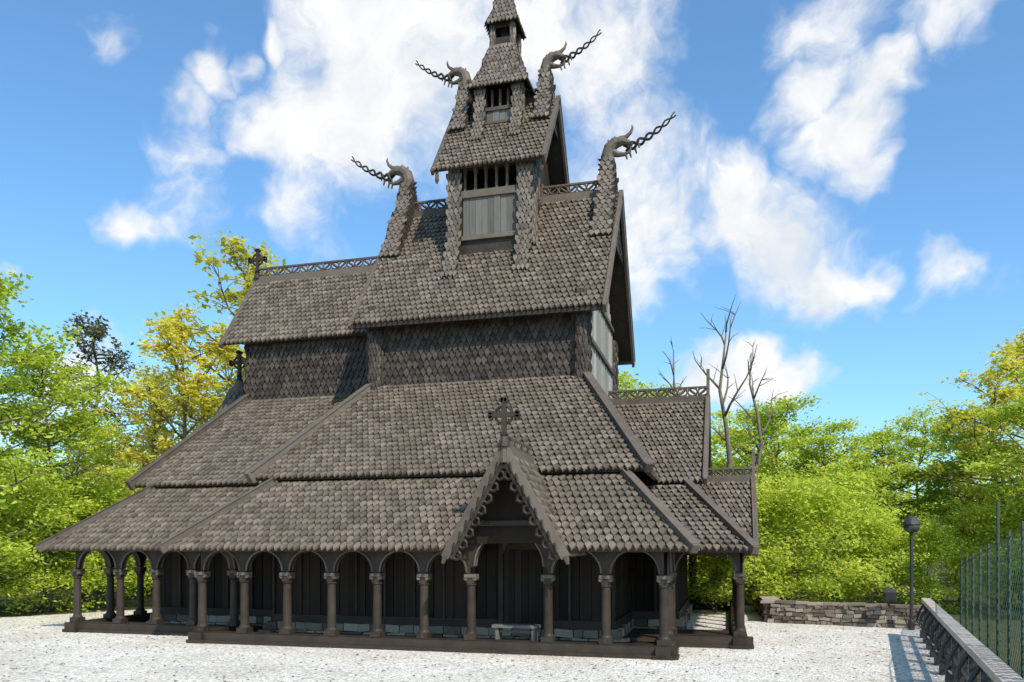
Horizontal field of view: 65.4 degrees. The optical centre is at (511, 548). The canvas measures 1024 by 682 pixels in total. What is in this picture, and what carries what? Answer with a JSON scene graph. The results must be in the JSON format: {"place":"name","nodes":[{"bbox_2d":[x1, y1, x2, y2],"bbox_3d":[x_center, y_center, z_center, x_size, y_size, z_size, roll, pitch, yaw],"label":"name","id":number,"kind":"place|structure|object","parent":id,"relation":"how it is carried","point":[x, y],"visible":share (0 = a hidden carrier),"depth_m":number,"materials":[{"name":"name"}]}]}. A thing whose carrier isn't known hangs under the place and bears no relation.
{"place":"outdoors","nodes":[
{"label":"outdoors","id":0,"kind":"place"},
{"bbox_2d":[0,561,1020,681],"bbox_3d":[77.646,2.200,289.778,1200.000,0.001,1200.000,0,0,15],"label":"ground","id":1,"kind":"structure","parent":0,"point":[130,604],"depth_m":30.19,"materials":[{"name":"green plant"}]},
{"bbox_2d":[0,496,75,598],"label":"shrub","id":2,"kind":"object","parent":1,"relation":"on","point":[3,579],"visible":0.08,"depth_m":29.30,"materials":[{"name":"green plant"}]},
{"bbox_2d":[1,407,138,602],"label":"broadleaf tree","id":3,"kind":"object","parent":1,"relation":"on","point":[93,441],"visible":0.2,"depth_m":32.06,"materials":[{"name":"green plant"}]},
{"bbox_2d":[0,340,140,610],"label":"broadleaf tree","id":4,"kind":"object","parent":1,"relation":"on","point":[56,380],"visible":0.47,"depth_m":27.93,"materials":[{"name":"green plant"}]},
{"bbox_2d":[0,266,143,570],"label":"broadleaf tree","id":5,"kind":"object","parent":1,"relation":"on","point":[8,383],"visible":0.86,"depth_m":25.61,"materials":[{"name":"green plant"}]},
{"bbox_2d":[0,438,148,614],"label":"shrub","id":6,"kind":"object","parent":1,"relation":"on","point":[42,570],"visible":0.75,"depth_m":26.70,"materials":[{"name":"green plant"}]},
{"bbox_2d":[13,467,152,608],"bbox_3d":[-15.087,-0.386,29.172,6.231,5.285,6.869,0,0,-13],"label":"shrub","id":7,"kind":"object","parent":1,"relation":"on","point":[108,495],"visible":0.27,"depth_m":28.54,"materials":[{"name":"green plant"}]},
{"bbox_2d":[15,310,152,594],"bbox_3d":[-20.112,-4.533,37.811,5.753,13.690,5.341,0,0,15],"label":"dark pine tree","id":8,"kind":"object","parent":1,"relation":"on","point":[97,330],"visible":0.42,"depth_m":38.16,"materials":[{"name":"green plant"}]},
{"bbox_2d":[91,499,153,598],"bbox_3d":[-15.762,-0.549,34.640,5.348,5.852,6.327,0,0,-36],"label":"shrub","id":9,"kind":"object","parent":1,"relation":"on","point":[133,593],"visible":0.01,"depth_m":34.76,"materials":[{"name":"green plant"}]},
{"bbox_2d":[88,376,190,491],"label":"maple tree","id":10,"kind":"object","parent":1,"relation":"on","point":[144,428],"visible":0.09,"depth_m":40.29,"materials":[{"name":"yellow plant"}]},
{"bbox_2d":[68,362,221,595],"bbox_3d":[-16.030,-3.118,36.304,8.571,10.818,6.113,0,0,-42],"label":"maple tree","id":11,"kind":"object","parent":1,"relation":"on","point":[157,378],"visible":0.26,"depth_m":35.95,"materials":[{"name":"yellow plant"}]},
{"bbox_2d":[91,300,245,493],"bbox_3d":[-13.558,-3.965,33.173,7.153,12.457,6.454,0,0,-10],"label":"maple tree","id":12,"kind":"object","parent":1,"relation":"on","point":[177,351],"visible":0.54,"depth_m":32.84,"materials":[{"name":"yellow plant"}]},
{"bbox_2d":[128,319,245,444],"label":"maple tree","id":13,"kind":"object","parent":1,"relation":"on","point":[218,369],"visible":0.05,"depth_m":40.93,"materials":[{"name":"yellow plant"}]},
{"bbox_2d":[185,361,243,398],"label":"maple tree","id":14,"kind":"object","parent":1,"relation":"on","point":[217,380],"visible":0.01,"depth_m":40.71,"materials":[{"name":"yellow plant"}]},
{"bbox_2d":[156,231,287,430],"bbox_3d":[-11.399,-5.697,35.115,8.252,15.929,9.147,0,0,-34],"label":"maple tree","id":15,"kind":"object","parent":1,"relation":"on","point":[230,296],"visible":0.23,"depth_m":33.50,"materials":[{"name":"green plant"}]},
{"bbox_2d":[0,606,944,681],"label":"gravel yard","id":16,"kind":"structure","parent":1,"relation":"on","point":[344,666],"depth_m":15.47,"materials":[{"name":"white gravel"}]},
{"bbox_2d":[34,0,759,659],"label":"stave church","id":17,"kind":"structure","parent":16,"relation":"on","point":[430,428],"depth_m":21.00,"materials":[{"name":"brown wood"}]},
{"bbox_2d":[492,623,540,640],"bbox_3d":[0.095,1.850,17.160,1.000,0.420,0.360,0,0,15],"label":"bench","id":18,"kind":"object","parent":17,"relation":"on","point":[498,627],"visible":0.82,"depth_m":17.10,"materials":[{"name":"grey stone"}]},
{"bbox_2d":[693,295,758,601],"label":"bare tree","id":19,"kind":"object","parent":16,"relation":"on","point":[729,453],"visible":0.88,"depth_m":30.59,"materials":[{"name":"brown plant"}]},
{"bbox_2d":[687,588,923,628],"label":"stone wall","id":20,"kind":"structure","parent":16,"relation":"on","point":[772,609],"depth_m":22.75,"materials":[{"name":"grey stone"}]},
{"bbox_2d":[882,589,896,606],"bbox_3d":[10.258,1.355,21.668,0.320,0.490,0.290,0,0,15],"label":"floodlight","id":21,"kind":"object","parent":20,"relation":"on","point":[889,595],"visible":1,"depth_m":21.59,"materials":[{"name":"metal"}]},
{"bbox_2d":[902,516,920,629],"bbox_3d":[10.738,0.660,21.452,0.480,3.080,0.468,0,0,15],"label":"street lamp","id":22,"kind":"object","parent":16,"relation":"on","point":[911,525],"visible":1,"depth_m":21.41,"materials":[{"name":"metal"}]},
{"bbox_2d":[916,598,1023,681],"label":"wooden railing","id":23,"kind":"object","parent":16,"relation":"on","point":[945,635],"visible":1,"depth_m":11.62,"materials":[{"name":"grey wood"}]},
{"bbox_2d":[0,424,1022,589],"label":"distant woodland","id":24,"kind":"object","parent":1,"relation":"on","point":[786,455],"visible":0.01,"depth_m":45.00,"materials":[{"name":"green plant"}]},
{"bbox_2d":[657,338,686,393],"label":"bare tree","id":25,"kind":"object","parent":1,"relation":"on","point":[673,373],"visible":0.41,"depth_m":32.84,"materials":[{"name":"brown plant"}]},
{"bbox_2d":[618,366,726,466],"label":"broadleaf tree","id":26,"kind":"object","parent":1,"relation":"on","point":[622,385],"visible":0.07,"depth_m":37.41,"materials":[{"name":"green plant"}]},
{"bbox_2d":[669,394,730,563],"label":"broadleaf tree","id":27,"kind":"object","parent":1,"relation":"on","point":[714,441],"visible":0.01,"depth_m":35.77,"materials":[{"name":"green plant"}]},
{"bbox_2d":[687,555,730,586],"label":"shrub","id":28,"kind":"object","parent":1,"relation":"on","point":[699,567],"visible":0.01,"depth_m":33.62,"materials":[{"name":"green plant"}]},
{"bbox_2d":[687,502,798,612],"bbox_3d":[7.059,0.219,27.312,5.295,4.074,4.803,0,0,21],"label":"shrub","id":29,"kind":"object","parent":1,"relation":"on","point":[720,590],"visible":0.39,"depth_m":26.46,"materials":[{"name":"green plant"}]},
{"bbox_2d":[728,339,786,587],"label":"bare tree","id":30,"kind":"object","parent":1,"relation":"on","point":[759,447],"visible":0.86,"depth_m":31.16,"materials":[{"name":"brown plant"}]},
{"bbox_2d":[711,408,806,560],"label":"broadleaf tree","id":31,"kind":"object","parent":1,"relation":"on","point":[734,430],"visible":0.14,"depth_m":37.36,"materials":[{"name":"green plant"}]},
{"bbox_2d":[687,457,834,613],"bbox_3d":[8.275,-0.348,27.696,5.873,5.432,4.964,0,0,-2],"label":"shrub","id":32,"kind":"object","parent":1,"relation":"on","point":[768,592],"visible":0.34,"depth_m":26.79,"materials":[{"name":"green plant"}]},
{"bbox_2d":[711,390,863,599],"bbox_3d":[11.250,-2.174,33.571,7.328,8.899,8.365,0,0,23],"label":"broadleaf tree","id":33,"kind":"object","parent":1,"relation":"on","point":[781,408],"visible":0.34,"depth_m":33.15,"materials":[{"name":"green plant"}]},
{"bbox_2d":[725,468,893,601],"bbox_3d":[9.412,-0.244,26.778,5.896,5.001,6.500,0,0,-38],"label":"shrub","id":34,"kind":"object","parent":1,"relation":"on","point":[829,584],"visible":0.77,"depth_m":26.23,"materials":[{"name":"green plant"}]},
{"bbox_2d":[762,416,924,599],"bbox_3d":[12.810,-1.510,32.334,7.206,7.584,6.217,0,0,-1],"label":"broadleaf tree","id":35,"kind":"object","parent":1,"relation":"on","point":[830,439],"visible":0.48,"depth_m":31.65,"materials":[{"name":"green plant"}]},
{"bbox_2d":[755,450,943,602],"bbox_3d":[11.508,-0.592,27.886,6.424,5.941,5.429,0,0,29],"label":"shrub","id":36,"kind":"object","parent":1,"relation":"on","point":[846,483],"visible":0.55,"depth_m":27.42,"materials":[{"name":"green plant"}]},
{"bbox_2d":[813,503,949,603],"bbox_3d":[12.588,0.326,27.525,4.549,3.858,5.015,0,0,-7],"label":"shrub","id":37,"kind":"object","parent":1,"relation":"on","point":[879,541],"visible":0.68,"depth_m":27.02,"materials":[{"name":"green plant"}]},
{"bbox_2d":[826,428,977,598],"bbox_3d":[16.438,-1.491,34.604,6.576,7.562,4.787,0,0,25],"label":"broadleaf tree","id":38,"kind":"object","parent":1,"relation":"on","point":[885,439],"visible":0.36,"depth_m":34.10,"materials":[{"name":"green plant"}]},
{"bbox_2d":[827,403,1020,596],"bbox_3d":[18.412,-2.071,36.462,7.157,8.692,8.171,0,0,-42],"label":"broadleaf tree","id":39,"kind":"object","parent":1,"relation":"on","point":[907,421],"visible":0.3,"depth_m":36.05,"materials":[{"name":"green plant"}]},
{"bbox_2d":[874,501,995,613],"bbox_3d":[14.278,0.362,27.619,3.608,3.948,4.268,0,0,-30],"label":"shrub","id":40,"kind":"object","parent":1,"relation":"on","point":[929,588],"visible":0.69,"depth_m":27.05,"materials":[{"name":"green plant"}]},
{"bbox_2d":[870,355,1023,606],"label":"maple tree","id":41,"kind":"object","parent":1,"relation":"on","point":[1008,392],"visible":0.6,"depth_m":31.18,"materials":[{"name":"green plant"}]},
{"bbox_2d":[898,405,1022,601],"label":"broadleaf tree","id":42,"kind":"object","parent":1,"relation":"on","point":[953,440],"visible":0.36,"depth_m":33.04,"materials":[{"name":"green plant"}]},
{"bbox_2d":[921,499,1023,607],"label":"shrub","id":43,"kind":"object","parent":1,"relation":"on","point":[972,541],"visible":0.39,"depth_m":29.19,"materials":[{"name":"green plant"}]},
{"bbox_2d":[931,477,1023,606],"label":"shrub","id":44,"kind":"object","parent":1,"relation":"on","point":[992,503],"visible":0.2,"depth_m":29.50,"materials":[{"name":"green plant"}]},
{"bbox_2d":[950,329,1023,599],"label":"maple tree","id":45,"kind":"object","parent":1,"relation":"on","point":[1015,349],"visible":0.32,"depth_m":33.89,"materials":[{"name":"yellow plant"}]},
{"bbox_2d":[955,353,1023,545],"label":"broadleaf tree","id":46,"kind":"object","parent":1,"relation":"on","point":[975,466],"visible":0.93,"depth_m":24.39,"materials":[{"name":"green plant"}]},
{"bbox_2d":[957,382,1023,575],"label":"broadleaf tree","id":47,"kind":"object","parent":1,"relation":"on","point":[1006,411],"visible":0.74,"depth_m":28.32,"materials":[{"name":"green plant"}]},
{"bbox_2d":[960,501,1023,678],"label":"net fence","id":48,"kind":"object","parent":1,"relation":"on","point":[997,598],"visible":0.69,"depth_m":15.24,"materials":[{"name":"green metal"}]},
{"bbox_2d":[981,479,1023,586],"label":"shrub","id":49,"kind":"object","parent":1,"relation":"on","point":[1013,557],"visible":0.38,"depth_m":27.54,"materials":[{"name":"green plant"}]},
{"bbox_2d":[0,0,1023,515],"label":"sky","id":50,"kind":"structure","parent":0,"point":[851,172],"materials":[{"name":"blue"}]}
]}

